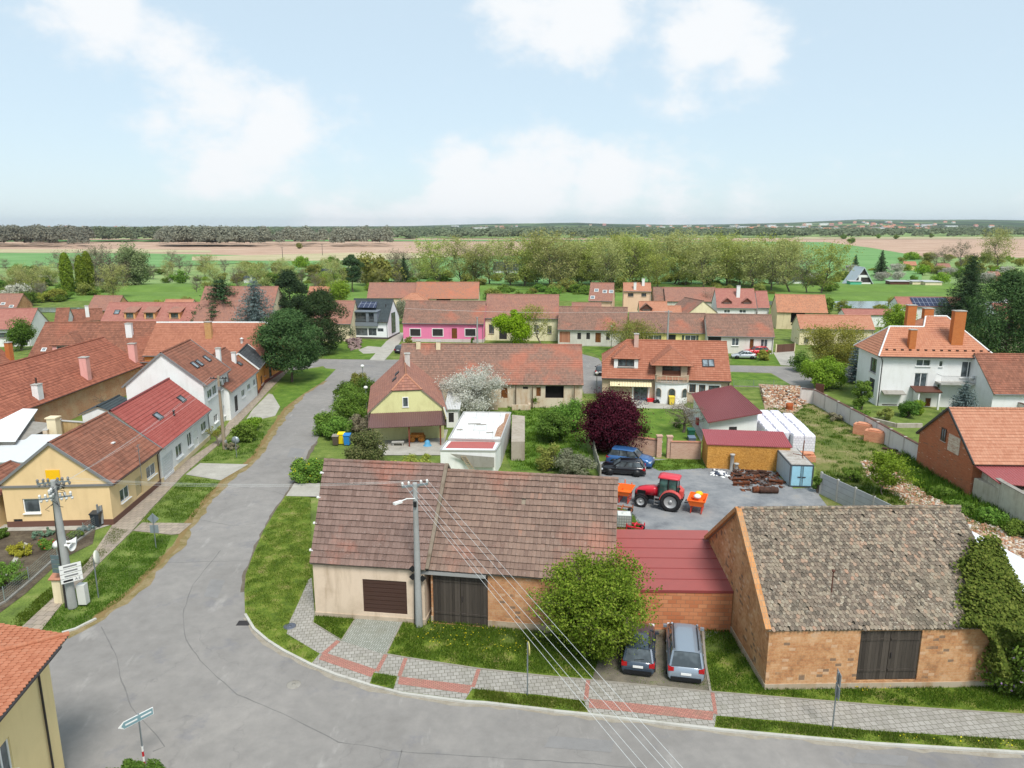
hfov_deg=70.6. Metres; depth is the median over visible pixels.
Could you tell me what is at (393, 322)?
window
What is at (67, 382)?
barn
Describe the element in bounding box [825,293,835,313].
shrub
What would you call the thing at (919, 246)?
field
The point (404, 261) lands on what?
bare tree
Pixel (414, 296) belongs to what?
outbuilding
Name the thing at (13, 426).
workshop
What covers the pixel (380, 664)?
paver stripe
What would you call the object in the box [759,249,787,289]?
bare tree
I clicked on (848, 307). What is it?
shrub
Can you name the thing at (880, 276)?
shrub
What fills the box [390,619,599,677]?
grass
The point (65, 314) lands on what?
house
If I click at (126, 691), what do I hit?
road seam
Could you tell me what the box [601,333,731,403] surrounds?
house
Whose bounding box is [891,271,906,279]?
shrub
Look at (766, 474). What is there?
girder
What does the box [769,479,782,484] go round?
girder
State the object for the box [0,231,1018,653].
ground
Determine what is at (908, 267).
shrub
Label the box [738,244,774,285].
poplar
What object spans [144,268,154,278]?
shrub
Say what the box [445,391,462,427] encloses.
annex
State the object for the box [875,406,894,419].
shrub
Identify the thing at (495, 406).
wall
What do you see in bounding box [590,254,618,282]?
bare tree
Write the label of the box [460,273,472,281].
tree
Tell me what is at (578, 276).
poplar
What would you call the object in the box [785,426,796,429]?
block pallet
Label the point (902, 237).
field
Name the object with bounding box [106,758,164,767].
hedge
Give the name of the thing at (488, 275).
poplar
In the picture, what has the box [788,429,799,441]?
block pallet
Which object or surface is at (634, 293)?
house
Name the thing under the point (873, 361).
window
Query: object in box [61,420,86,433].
wall
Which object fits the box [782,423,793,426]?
block pallet
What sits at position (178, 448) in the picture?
window
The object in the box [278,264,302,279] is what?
poplar
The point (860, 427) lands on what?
brick stack
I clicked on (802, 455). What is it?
metal stand
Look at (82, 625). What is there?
kerb
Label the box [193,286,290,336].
barn
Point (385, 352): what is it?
driveway
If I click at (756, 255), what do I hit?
poplar
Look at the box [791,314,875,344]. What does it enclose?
house
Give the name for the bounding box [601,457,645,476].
car
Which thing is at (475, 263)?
bare tree
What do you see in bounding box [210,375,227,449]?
utility pole
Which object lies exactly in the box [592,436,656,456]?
wall
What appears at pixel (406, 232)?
wood
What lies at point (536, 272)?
poplar
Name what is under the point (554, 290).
tree
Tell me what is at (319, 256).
field
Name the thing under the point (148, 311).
house
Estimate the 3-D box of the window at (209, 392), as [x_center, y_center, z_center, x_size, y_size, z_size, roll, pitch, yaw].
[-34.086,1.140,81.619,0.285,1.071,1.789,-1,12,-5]
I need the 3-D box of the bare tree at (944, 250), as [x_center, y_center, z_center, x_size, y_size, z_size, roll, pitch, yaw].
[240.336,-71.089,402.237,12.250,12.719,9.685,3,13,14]
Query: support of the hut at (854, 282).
on the ground at (324, 447)
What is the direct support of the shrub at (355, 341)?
on the lawn at (342, 351)
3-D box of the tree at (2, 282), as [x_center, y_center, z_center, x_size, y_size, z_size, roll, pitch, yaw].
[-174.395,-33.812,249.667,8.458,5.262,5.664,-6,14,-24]
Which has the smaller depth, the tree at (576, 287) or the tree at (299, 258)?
the tree at (576, 287)
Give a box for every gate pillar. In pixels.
[656,434,662,457]
[666,435,673,457]
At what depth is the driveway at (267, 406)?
92.83 m
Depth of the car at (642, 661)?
37.66 m
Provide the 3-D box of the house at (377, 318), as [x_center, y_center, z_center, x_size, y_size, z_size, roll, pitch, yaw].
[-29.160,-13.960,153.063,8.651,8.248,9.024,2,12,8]
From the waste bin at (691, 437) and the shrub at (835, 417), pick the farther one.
the shrub at (835, 417)
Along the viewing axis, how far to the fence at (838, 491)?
60.52 m
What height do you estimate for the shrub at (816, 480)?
1.623 m
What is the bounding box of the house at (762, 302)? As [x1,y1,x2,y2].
[755,291,769,313]
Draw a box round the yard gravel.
[600,459,826,637]
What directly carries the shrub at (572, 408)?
on the ground at (324, 447)
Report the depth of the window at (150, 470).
63.74 m
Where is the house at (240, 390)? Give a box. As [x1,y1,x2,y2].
[212,347,258,420]
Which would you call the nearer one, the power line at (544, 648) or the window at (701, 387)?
the power line at (544, 648)
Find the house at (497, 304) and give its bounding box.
[485,294,558,340]
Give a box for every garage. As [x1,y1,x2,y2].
[616,529,733,631]
[691,385,761,430]
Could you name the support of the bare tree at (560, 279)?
on the ground at (324, 447)
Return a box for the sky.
[0,0,1023,226]
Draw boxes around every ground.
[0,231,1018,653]
[592,629,708,689]
[759,384,808,413]
[862,460,1023,555]
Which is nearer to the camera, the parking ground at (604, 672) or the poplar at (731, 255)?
the parking ground at (604, 672)
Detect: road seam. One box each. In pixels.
[101,626,164,751]
[183,550,640,767]
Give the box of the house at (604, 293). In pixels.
[588,282,614,306]
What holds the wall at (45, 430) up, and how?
on the ground at (324, 447)
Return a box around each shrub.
[0,527,9,538]
[0,558,24,586]
[5,540,32,557]
[17,290,40,302]
[17,570,27,579]
[31,527,55,538]
[34,291,49,302]
[36,537,55,550]
[66,530,83,537]
[77,524,94,530]
[100,285,111,292]
[102,277,117,285]
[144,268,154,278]
[153,268,166,273]
[161,277,170,282]
[168,268,189,282]
[214,272,227,279]
[223,442,238,449]
[229,421,257,442]
[241,416,262,428]
[264,273,277,282]
[288,457,323,483]
[294,272,305,280]
[311,411,337,436]
[315,271,332,279]
[317,416,353,438]
[329,382,370,419]
[332,380,357,401]
[341,427,390,460]
[348,414,370,432]
[349,376,374,404]
[350,372,367,388]
[390,452,431,462]
[404,336,411,342]
[430,272,448,281]
[535,408,572,441]
[535,442,560,471]
[546,398,584,429]
[548,283,565,292]
[549,447,597,474]
[636,423,649,436]
[673,418,681,427]
[753,283,765,290]
[757,349,771,360]
[787,349,811,371]
[800,355,848,388]
[811,476,822,492]
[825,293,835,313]
[828,412,843,420]
[831,276,842,281]
[834,272,848,279]
[834,299,848,310]
[841,264,858,271]
[841,467,863,481]
[843,303,855,308]
[851,380,873,409]
[854,406,870,415]
[873,271,891,280]
[873,304,884,308]
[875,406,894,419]
[886,263,905,271]
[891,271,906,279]
[898,400,921,417]
[902,264,912,270]
[908,467,925,474]
[909,274,918,279]
[913,264,930,274]
[913,399,925,414]
[917,259,935,268]
[927,484,957,496]
[938,267,958,273]
[945,498,977,514]
[948,271,962,277]
[952,265,963,271]
[977,504,1011,524]
[978,270,995,282]
[991,266,1006,271]
[995,265,1017,272]
[997,517,1023,536]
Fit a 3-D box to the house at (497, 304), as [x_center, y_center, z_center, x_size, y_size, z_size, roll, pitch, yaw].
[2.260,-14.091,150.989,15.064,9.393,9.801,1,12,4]
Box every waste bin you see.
[88,510,102,526]
[331,434,338,444]
[337,432,344,443]
[343,433,351,444]
[668,395,674,404]
[686,427,695,438]
[687,435,695,440]
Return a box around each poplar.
[0,266,33,290]
[2,262,28,279]
[9,265,51,291]
[35,261,59,285]
[58,252,74,291]
[74,255,87,284]
[81,251,95,287]
[89,262,130,293]
[159,260,175,276]
[191,254,217,272]
[195,261,222,283]
[235,260,254,275]
[243,262,274,285]
[268,257,292,275]
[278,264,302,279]
[315,256,332,270]
[320,259,349,286]
[367,267,392,281]
[404,237,454,280]
[407,257,429,280]
[426,257,440,276]
[433,234,475,281]
[455,236,504,283]
[457,246,490,281]
[476,233,529,284]
[497,235,546,285]
[507,246,545,285]
[514,235,555,281]
[516,226,587,283]
[520,248,551,281]
[522,233,574,283]
[549,234,593,279]
[552,238,598,282]
[562,241,609,282]
[571,245,608,281]
[573,234,615,282]
[580,229,623,282]
[587,238,636,282]
[594,228,646,276]
[609,231,655,279]
[611,230,664,281]
[623,236,675,282]
[635,228,683,276]
[641,249,676,286]
[648,225,699,282]
[661,245,696,284]
[667,247,703,284]
[668,233,736,286]
[684,233,728,281]
[698,237,731,278]
[700,227,760,285]
[710,238,742,279]
[720,247,759,284]
[728,238,768,283]
[729,236,789,285]
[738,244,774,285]
[749,231,806,282]
[754,233,818,284]
[762,234,825,291]
[799,239,863,292]
[976,227,1021,265]
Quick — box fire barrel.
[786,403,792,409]
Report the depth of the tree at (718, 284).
257.48 m
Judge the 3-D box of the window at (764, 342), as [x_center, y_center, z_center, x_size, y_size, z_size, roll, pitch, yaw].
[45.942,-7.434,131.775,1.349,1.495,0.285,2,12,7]
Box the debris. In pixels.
[710,469,729,477]
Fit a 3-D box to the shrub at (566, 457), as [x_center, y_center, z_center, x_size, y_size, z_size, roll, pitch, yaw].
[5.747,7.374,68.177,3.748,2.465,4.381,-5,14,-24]
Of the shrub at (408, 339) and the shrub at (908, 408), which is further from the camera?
the shrub at (408, 339)
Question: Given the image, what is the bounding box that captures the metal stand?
[793,440,810,458]
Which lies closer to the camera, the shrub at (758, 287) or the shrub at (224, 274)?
the shrub at (758, 287)
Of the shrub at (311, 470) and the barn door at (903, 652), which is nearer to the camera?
the barn door at (903, 652)
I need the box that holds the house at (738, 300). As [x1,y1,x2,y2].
[711,285,756,313]
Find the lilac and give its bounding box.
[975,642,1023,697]
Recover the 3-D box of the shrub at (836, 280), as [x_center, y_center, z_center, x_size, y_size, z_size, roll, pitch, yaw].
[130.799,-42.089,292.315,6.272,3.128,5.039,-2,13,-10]
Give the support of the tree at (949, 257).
on the field at (157, 277)
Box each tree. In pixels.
[0,258,8,268]
[0,279,17,290]
[0,282,31,292]
[1,316,38,350]
[25,276,47,285]
[25,283,47,293]
[31,277,53,285]
[33,261,45,274]
[33,280,48,292]
[44,249,73,275]
[44,287,66,300]
[49,294,67,301]
[56,288,75,298]
[65,247,112,282]
[73,282,94,295]
[80,241,114,281]
[82,286,100,294]
[94,251,124,280]
[104,260,137,285]
[147,264,157,278]
[162,250,179,270]
[171,254,186,268]
[181,260,195,272]
[187,274,201,291]
[200,280,212,287]
[205,426,225,445]
[220,259,229,271]
[227,267,246,285]
[247,261,264,270]
[256,280,272,285]
[291,260,310,267]
[293,256,309,266]
[296,267,307,282]
[300,262,322,276]
[305,272,327,285]
[311,275,329,285]
[327,278,352,299]
[356,251,406,284]
[384,248,411,278]
[388,250,417,276]
[391,271,405,281]
[396,297,408,320]
[406,278,421,281]
[425,277,438,281]
[426,265,441,280]
[432,363,510,413]
[458,244,490,278]
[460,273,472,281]
[475,277,486,284]
[483,287,499,298]
[483,288,507,293]
[490,274,502,280]
[491,308,533,343]
[497,284,508,290]
[501,287,509,292]
[504,274,520,281]
[520,303,552,343]
[526,540,665,666]
[533,282,547,291]
[544,247,578,281]
[544,284,562,294]
[557,278,583,291]
[565,383,656,452]
[568,281,585,292]
[570,237,594,280]
[579,285,589,294]
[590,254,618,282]
[601,316,664,342]
[614,275,627,288]
[660,275,673,281]
[663,398,705,432]
[704,276,721,284]
[711,282,724,287]
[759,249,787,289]
[786,254,831,291]
[811,275,827,284]
[821,280,839,290]
[847,237,855,243]
[864,449,924,494]
[874,303,920,329]
[903,251,920,259]
[919,252,935,261]
[929,272,951,282]
[931,251,947,264]
[931,265,945,273]
[933,246,954,262]
[943,254,956,259]
[949,239,973,265]
[976,262,987,272]
[979,251,990,262]
[1005,255,1014,260]
[1011,258,1023,265]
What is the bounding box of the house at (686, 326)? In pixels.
[628,312,705,339]
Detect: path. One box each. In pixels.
[0,524,107,530]
[6,542,27,575]
[682,407,702,440]
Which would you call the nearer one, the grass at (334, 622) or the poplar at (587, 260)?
the grass at (334, 622)
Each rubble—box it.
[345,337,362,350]
[760,384,806,411]
[860,460,1023,558]
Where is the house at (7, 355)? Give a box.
[0,342,14,363]
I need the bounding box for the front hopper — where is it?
[618,483,635,503]
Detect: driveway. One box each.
[133,522,190,534]
[186,463,247,479]
[247,394,279,418]
[286,483,319,496]
[342,619,400,653]
[370,333,402,360]
[773,351,794,365]
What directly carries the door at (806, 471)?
in the shipping container
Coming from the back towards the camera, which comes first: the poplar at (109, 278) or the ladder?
the poplar at (109, 278)
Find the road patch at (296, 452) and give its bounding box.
[287,448,305,457]
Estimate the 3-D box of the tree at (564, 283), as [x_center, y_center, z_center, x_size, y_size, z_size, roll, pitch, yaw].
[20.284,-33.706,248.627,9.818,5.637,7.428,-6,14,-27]
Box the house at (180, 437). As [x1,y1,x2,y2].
[109,377,211,482]
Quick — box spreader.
[684,491,707,513]
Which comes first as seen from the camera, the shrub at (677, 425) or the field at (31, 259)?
the shrub at (677, 425)
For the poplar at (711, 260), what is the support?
on the ground at (324, 447)
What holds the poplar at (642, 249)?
on the ground at (324, 447)
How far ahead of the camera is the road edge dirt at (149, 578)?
55.58 m
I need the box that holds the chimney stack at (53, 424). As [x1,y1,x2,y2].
[44,416,61,433]
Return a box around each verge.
[244,496,1023,750]
[370,673,396,688]
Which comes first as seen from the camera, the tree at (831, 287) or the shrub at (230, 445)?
the shrub at (230, 445)
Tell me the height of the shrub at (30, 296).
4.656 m
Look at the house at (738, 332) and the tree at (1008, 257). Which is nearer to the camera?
the house at (738, 332)
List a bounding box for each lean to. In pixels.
[511,415,524,459]
[972,465,1023,505]
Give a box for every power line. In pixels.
[48,479,386,486]
[64,478,397,485]
[72,477,412,483]
[74,478,419,484]
[405,486,635,767]
[407,308,662,312]
[412,486,662,766]
[417,497,646,767]
[423,483,671,767]
[428,481,682,767]
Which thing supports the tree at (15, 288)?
on the ground at (324, 447)
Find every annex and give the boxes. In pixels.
[0,434,61,463]
[0,460,21,526]
[78,394,126,420]
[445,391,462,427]
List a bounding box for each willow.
[111,240,151,284]
[797,320,874,367]
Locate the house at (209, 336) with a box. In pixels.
[142,321,283,381]
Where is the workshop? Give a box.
[0,409,37,444]
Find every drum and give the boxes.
[752,486,762,492]
[759,487,769,492]
[768,487,778,492]
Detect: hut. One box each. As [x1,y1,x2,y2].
[243,276,251,282]
[494,262,518,272]
[847,280,862,284]
[885,280,910,284]
[908,280,933,284]
[919,280,941,284]
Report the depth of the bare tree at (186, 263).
339.04 m
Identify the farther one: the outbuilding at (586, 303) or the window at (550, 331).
the outbuilding at (586, 303)
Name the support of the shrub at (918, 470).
on the meadow
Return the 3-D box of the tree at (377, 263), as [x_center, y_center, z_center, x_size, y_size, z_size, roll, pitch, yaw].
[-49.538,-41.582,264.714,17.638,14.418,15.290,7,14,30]
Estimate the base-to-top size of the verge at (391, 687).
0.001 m
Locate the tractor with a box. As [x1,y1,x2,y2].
[634,472,684,511]
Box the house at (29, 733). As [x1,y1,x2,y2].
[0,623,69,767]
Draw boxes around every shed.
[165,299,195,301]
[307,286,330,295]
[440,440,501,470]
[448,411,510,466]
[702,429,791,470]
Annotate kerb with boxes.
[62,618,96,632]
[244,613,1023,754]
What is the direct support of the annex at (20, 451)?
on the ground at (324, 447)
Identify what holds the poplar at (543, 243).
on the ground at (324, 447)
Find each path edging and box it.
[313,618,355,639]
[385,621,402,653]
[386,653,1023,714]
[702,631,711,690]
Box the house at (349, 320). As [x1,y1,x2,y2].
[310,300,357,340]
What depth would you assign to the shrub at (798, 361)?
115.92 m
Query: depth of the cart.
78.16 m
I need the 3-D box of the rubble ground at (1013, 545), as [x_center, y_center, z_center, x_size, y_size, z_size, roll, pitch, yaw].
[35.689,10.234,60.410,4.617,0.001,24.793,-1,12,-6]
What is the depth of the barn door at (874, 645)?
36.34 m
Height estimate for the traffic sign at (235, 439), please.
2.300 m
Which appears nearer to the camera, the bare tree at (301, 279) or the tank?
the tank
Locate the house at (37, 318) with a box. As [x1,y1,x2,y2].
[0,308,49,346]
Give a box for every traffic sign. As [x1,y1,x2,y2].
[147,513,158,546]
[232,436,238,457]
[527,641,529,695]
[832,668,841,728]
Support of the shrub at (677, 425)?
on the lawn at (664, 426)
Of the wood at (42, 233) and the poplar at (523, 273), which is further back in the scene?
the wood at (42, 233)
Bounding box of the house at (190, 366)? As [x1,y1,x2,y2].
[121,339,230,431]
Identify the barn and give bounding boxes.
[0,293,33,307]
[0,336,143,422]
[88,295,127,314]
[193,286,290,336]
[309,458,450,624]
[367,282,416,304]
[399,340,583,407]
[415,282,479,300]
[421,468,618,632]
[651,287,664,300]
[664,287,714,306]
[704,505,996,689]
[771,294,827,328]
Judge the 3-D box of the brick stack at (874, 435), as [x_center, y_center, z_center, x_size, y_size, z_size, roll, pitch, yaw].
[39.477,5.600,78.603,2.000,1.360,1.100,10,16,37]
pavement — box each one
[22,370,288,629]
[287,578,1023,739]
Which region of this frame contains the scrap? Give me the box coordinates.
[728,469,785,491]
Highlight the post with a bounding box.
[729,453,734,470]
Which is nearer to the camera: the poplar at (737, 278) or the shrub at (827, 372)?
the shrub at (827, 372)
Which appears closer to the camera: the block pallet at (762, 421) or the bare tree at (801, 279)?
the block pallet at (762, 421)
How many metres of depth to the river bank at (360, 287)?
261.15 m
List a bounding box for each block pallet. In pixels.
[757,417,765,426]
[757,420,768,430]
[760,423,771,430]
[762,412,771,415]
[762,426,774,430]
[769,420,779,423]
[771,423,782,426]
[774,426,785,429]
[777,429,789,439]
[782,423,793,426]
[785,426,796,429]
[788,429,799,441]
[790,432,803,450]
[793,423,804,426]
[796,426,808,429]
[799,429,811,432]
[802,432,815,451]
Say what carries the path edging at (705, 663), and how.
on the verge at (306, 651)
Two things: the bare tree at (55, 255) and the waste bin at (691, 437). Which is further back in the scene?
the bare tree at (55, 255)
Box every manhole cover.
[283,623,295,629]
[286,680,300,688]
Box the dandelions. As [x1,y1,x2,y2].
[418,621,535,653]
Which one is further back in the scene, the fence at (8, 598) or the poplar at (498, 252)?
the poplar at (498, 252)
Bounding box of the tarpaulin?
[423,440,431,446]
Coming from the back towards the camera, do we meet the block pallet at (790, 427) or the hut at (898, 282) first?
the hut at (898, 282)
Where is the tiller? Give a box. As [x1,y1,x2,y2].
[626,522,644,528]
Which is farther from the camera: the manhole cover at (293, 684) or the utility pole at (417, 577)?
the utility pole at (417, 577)
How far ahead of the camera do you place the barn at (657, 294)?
196.14 m
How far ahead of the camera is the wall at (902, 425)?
84.05 m
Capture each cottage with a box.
[842,266,872,283]
[902,261,916,269]
[934,263,950,273]
[987,271,999,280]
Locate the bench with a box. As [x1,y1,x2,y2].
[391,441,403,445]
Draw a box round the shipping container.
[776,448,813,486]
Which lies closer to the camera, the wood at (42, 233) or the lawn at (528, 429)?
the lawn at (528, 429)
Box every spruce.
[229,275,276,321]
[397,256,411,281]
[845,340,860,382]
[849,255,858,272]
[871,250,887,275]
[941,381,980,410]
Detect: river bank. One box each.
[0,292,999,300]
[45,283,996,291]
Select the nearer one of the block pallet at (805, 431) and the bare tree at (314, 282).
the block pallet at (805, 431)
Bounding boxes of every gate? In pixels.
[96,504,103,526]
[775,343,795,351]
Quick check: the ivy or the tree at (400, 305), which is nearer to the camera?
the ivy
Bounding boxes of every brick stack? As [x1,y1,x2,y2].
[800,451,815,462]
[852,421,872,435]
[864,428,884,443]
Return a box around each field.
[0,233,1023,282]
[0,238,1023,257]
[0,249,210,252]
[0,253,240,266]
[58,240,700,240]
[192,253,446,260]
[245,241,921,282]
[794,237,1023,238]
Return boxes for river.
[33,307,84,311]
[769,301,997,307]
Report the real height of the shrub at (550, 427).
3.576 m
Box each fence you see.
[0,517,96,605]
[592,441,601,475]
[733,380,793,386]
[818,472,890,505]
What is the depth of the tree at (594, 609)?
37.55 m
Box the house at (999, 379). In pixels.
[968,353,1023,406]
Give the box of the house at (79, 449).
[0,411,161,526]
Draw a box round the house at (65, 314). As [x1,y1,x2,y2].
[54,307,73,321]
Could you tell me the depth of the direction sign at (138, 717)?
31.02 m
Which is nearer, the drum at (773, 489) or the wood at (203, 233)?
the drum at (773, 489)
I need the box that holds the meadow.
[762,404,1023,536]
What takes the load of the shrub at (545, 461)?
on the ground at (324, 447)
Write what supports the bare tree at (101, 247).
on the ground at (324, 447)
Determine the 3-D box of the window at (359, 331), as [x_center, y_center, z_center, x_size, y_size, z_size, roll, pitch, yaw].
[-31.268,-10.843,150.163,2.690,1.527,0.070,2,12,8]
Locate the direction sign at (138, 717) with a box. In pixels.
[118,707,153,761]
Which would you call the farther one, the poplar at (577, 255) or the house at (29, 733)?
the poplar at (577, 255)
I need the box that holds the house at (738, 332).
[704,313,774,353]
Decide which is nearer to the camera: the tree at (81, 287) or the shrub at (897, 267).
the tree at (81, 287)
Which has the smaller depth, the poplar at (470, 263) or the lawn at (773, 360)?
the lawn at (773, 360)
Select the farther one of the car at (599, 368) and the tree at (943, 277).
the tree at (943, 277)
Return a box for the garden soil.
[0,530,94,611]
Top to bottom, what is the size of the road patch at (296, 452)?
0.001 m
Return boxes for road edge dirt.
[68,381,325,638]
[240,441,317,591]
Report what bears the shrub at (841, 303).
on the ground at (324, 447)
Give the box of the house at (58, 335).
[28,321,168,367]
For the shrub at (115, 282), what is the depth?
264.49 m
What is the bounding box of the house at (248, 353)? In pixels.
[236,343,266,392]
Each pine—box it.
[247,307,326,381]
[272,268,308,310]
[299,286,355,353]
[339,254,364,291]
[965,266,1023,352]
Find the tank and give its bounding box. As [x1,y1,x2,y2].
[617,510,631,528]
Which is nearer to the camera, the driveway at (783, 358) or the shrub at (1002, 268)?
the driveway at (783, 358)
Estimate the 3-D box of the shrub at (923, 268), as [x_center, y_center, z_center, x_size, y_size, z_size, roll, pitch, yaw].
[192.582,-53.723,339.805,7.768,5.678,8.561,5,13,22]
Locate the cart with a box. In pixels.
[410,433,424,441]
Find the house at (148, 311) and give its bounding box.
[101,302,199,321]
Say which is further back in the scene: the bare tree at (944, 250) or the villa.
the bare tree at (944, 250)
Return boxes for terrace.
[379,430,447,454]
[631,400,685,408]
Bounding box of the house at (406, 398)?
[367,352,447,446]
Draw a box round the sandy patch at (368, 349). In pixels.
[359,346,383,353]
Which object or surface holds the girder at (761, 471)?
on the scrap
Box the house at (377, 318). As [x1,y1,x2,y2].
[354,298,399,338]
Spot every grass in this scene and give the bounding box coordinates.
[10,527,126,625]
[43,532,170,631]
[135,477,219,523]
[200,419,269,461]
[246,497,315,660]
[313,615,353,637]
[371,673,397,686]
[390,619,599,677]
[472,687,586,710]
[594,629,707,687]
[617,508,641,528]
[704,628,1023,710]
[715,716,1023,749]
[818,465,916,504]
[896,449,1023,534]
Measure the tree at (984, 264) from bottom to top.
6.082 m
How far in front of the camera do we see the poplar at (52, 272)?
263.53 m
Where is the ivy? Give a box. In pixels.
[944,531,1023,697]
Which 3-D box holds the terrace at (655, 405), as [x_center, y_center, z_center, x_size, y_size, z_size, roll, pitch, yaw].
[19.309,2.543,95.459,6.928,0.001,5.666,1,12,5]
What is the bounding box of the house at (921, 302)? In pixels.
[888,296,958,319]
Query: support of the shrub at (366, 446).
on the ground at (324, 447)
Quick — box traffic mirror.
[93,550,99,597]
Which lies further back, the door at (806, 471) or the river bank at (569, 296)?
the river bank at (569, 296)
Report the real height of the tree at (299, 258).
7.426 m
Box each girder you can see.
[732,476,752,480]
[732,481,749,485]
[734,472,758,476]
[747,470,766,474]
[760,471,769,478]
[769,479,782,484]
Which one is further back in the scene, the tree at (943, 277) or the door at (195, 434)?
the tree at (943, 277)
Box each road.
[49,374,1023,767]
[289,354,856,392]
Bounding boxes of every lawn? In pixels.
[272,368,335,408]
[324,340,385,358]
[505,407,591,469]
[584,346,610,357]
[640,408,688,454]
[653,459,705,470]
[732,353,779,364]
[732,372,789,385]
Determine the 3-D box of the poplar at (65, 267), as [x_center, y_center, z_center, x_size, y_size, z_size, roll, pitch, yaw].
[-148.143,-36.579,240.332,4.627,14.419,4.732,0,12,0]
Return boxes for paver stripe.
[319,652,375,676]
[321,640,339,653]
[375,654,386,671]
[398,658,407,675]
[398,676,470,692]
[471,669,480,686]
[584,680,589,698]
[589,699,713,719]
[711,692,717,714]
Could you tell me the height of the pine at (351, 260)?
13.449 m
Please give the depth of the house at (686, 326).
137.44 m
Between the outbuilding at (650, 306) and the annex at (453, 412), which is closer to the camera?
the annex at (453, 412)
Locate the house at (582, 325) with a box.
[557,306,627,346]
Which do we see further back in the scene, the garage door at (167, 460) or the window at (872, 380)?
the window at (872, 380)
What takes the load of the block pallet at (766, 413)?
on the ground at (324, 447)
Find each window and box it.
[0,739,19,767]
[23,499,41,514]
[119,485,131,504]
[146,462,157,480]
[152,411,163,419]
[175,443,183,459]
[176,395,186,402]
[187,431,193,448]
[190,361,199,368]
[194,359,204,366]
[201,420,207,433]
[202,355,211,361]
[207,389,213,400]
[212,385,217,396]
[214,414,219,423]
[356,328,367,335]
[368,328,376,334]
[391,312,395,332]
[402,397,408,407]
[442,407,447,419]
[489,324,493,333]
[501,388,507,397]
[547,326,551,333]
[634,387,646,400]
[648,335,658,339]
[685,335,695,339]
[689,384,695,392]
[699,385,704,391]
[702,359,708,366]
[708,359,714,366]
[709,385,718,389]
[732,338,738,345]
[760,339,767,346]
[869,357,876,373]
[870,377,874,392]
[913,373,927,385]
[915,359,930,366]
[940,427,946,442]
[960,361,970,377]
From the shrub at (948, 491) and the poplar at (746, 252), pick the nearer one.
the shrub at (948, 491)
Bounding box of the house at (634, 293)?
[622,278,651,311]
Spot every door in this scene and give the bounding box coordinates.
[135,476,141,495]
[162,450,173,476]
[193,430,198,446]
[363,579,406,613]
[433,575,460,623]
[452,328,456,338]
[460,576,487,625]
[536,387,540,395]
[595,333,600,341]
[749,339,753,347]
[791,466,801,485]
[801,467,812,485]
[856,631,890,678]
[885,630,921,678]
[925,398,930,405]
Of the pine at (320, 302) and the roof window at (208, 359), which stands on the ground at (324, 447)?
the pine at (320, 302)
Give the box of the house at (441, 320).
[402,300,486,342]
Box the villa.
[853,304,991,409]
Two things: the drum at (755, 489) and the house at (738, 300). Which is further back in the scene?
the house at (738, 300)
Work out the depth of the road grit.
34.23 m
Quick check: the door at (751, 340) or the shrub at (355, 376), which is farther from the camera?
the door at (751, 340)
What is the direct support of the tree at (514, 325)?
on the ground at (324, 447)
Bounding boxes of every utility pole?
[36,476,89,609]
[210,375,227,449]
[393,479,427,627]
[476,317,477,342]
[666,310,668,339]
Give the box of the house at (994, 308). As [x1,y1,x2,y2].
[983,303,1015,319]
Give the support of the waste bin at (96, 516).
on the path at (37, 528)
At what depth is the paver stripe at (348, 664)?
38.57 m
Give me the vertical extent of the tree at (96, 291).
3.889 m
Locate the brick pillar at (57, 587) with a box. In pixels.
[48,573,63,603]
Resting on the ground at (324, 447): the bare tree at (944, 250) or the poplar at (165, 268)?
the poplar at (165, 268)
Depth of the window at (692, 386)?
95.82 m
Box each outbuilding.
[18,421,46,439]
[71,305,102,320]
[401,293,428,300]
[572,302,601,305]
[637,301,667,311]
[667,305,681,312]
[675,297,717,312]
[837,309,890,326]
[916,407,1023,495]
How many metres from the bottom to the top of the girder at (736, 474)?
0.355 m
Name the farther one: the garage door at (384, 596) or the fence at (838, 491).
the fence at (838, 491)
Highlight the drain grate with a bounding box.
[236,621,247,625]
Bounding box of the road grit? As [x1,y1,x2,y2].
[243,618,1022,757]
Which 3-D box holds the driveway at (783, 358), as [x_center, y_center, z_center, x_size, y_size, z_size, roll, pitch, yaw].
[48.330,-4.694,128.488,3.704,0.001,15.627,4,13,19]
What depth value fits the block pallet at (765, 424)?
78.57 m
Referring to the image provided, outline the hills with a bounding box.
[19,219,1023,227]
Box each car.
[394,344,401,352]
[595,364,601,374]
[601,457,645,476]
[605,445,654,467]
[620,622,658,675]
[663,622,704,682]
[731,350,756,359]
[745,346,768,354]
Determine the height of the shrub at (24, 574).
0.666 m
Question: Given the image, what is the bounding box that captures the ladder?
[461,456,474,469]
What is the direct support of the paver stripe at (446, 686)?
on the pavement at (306, 631)
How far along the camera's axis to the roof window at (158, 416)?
69.35 m
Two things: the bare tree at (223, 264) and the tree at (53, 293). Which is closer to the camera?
the tree at (53, 293)
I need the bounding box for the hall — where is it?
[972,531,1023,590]
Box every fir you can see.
[182,276,239,321]
[932,253,993,322]
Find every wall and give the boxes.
[42,419,62,433]
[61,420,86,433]
[484,404,497,409]
[512,403,530,409]
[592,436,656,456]
[670,441,701,458]
[800,388,917,460]
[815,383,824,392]
[871,417,922,427]
[981,472,1023,520]
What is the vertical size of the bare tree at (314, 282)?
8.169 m
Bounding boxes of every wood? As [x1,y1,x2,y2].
[0,224,95,243]
[22,225,1023,231]
[24,227,1023,237]
[49,226,273,239]
[153,225,395,242]

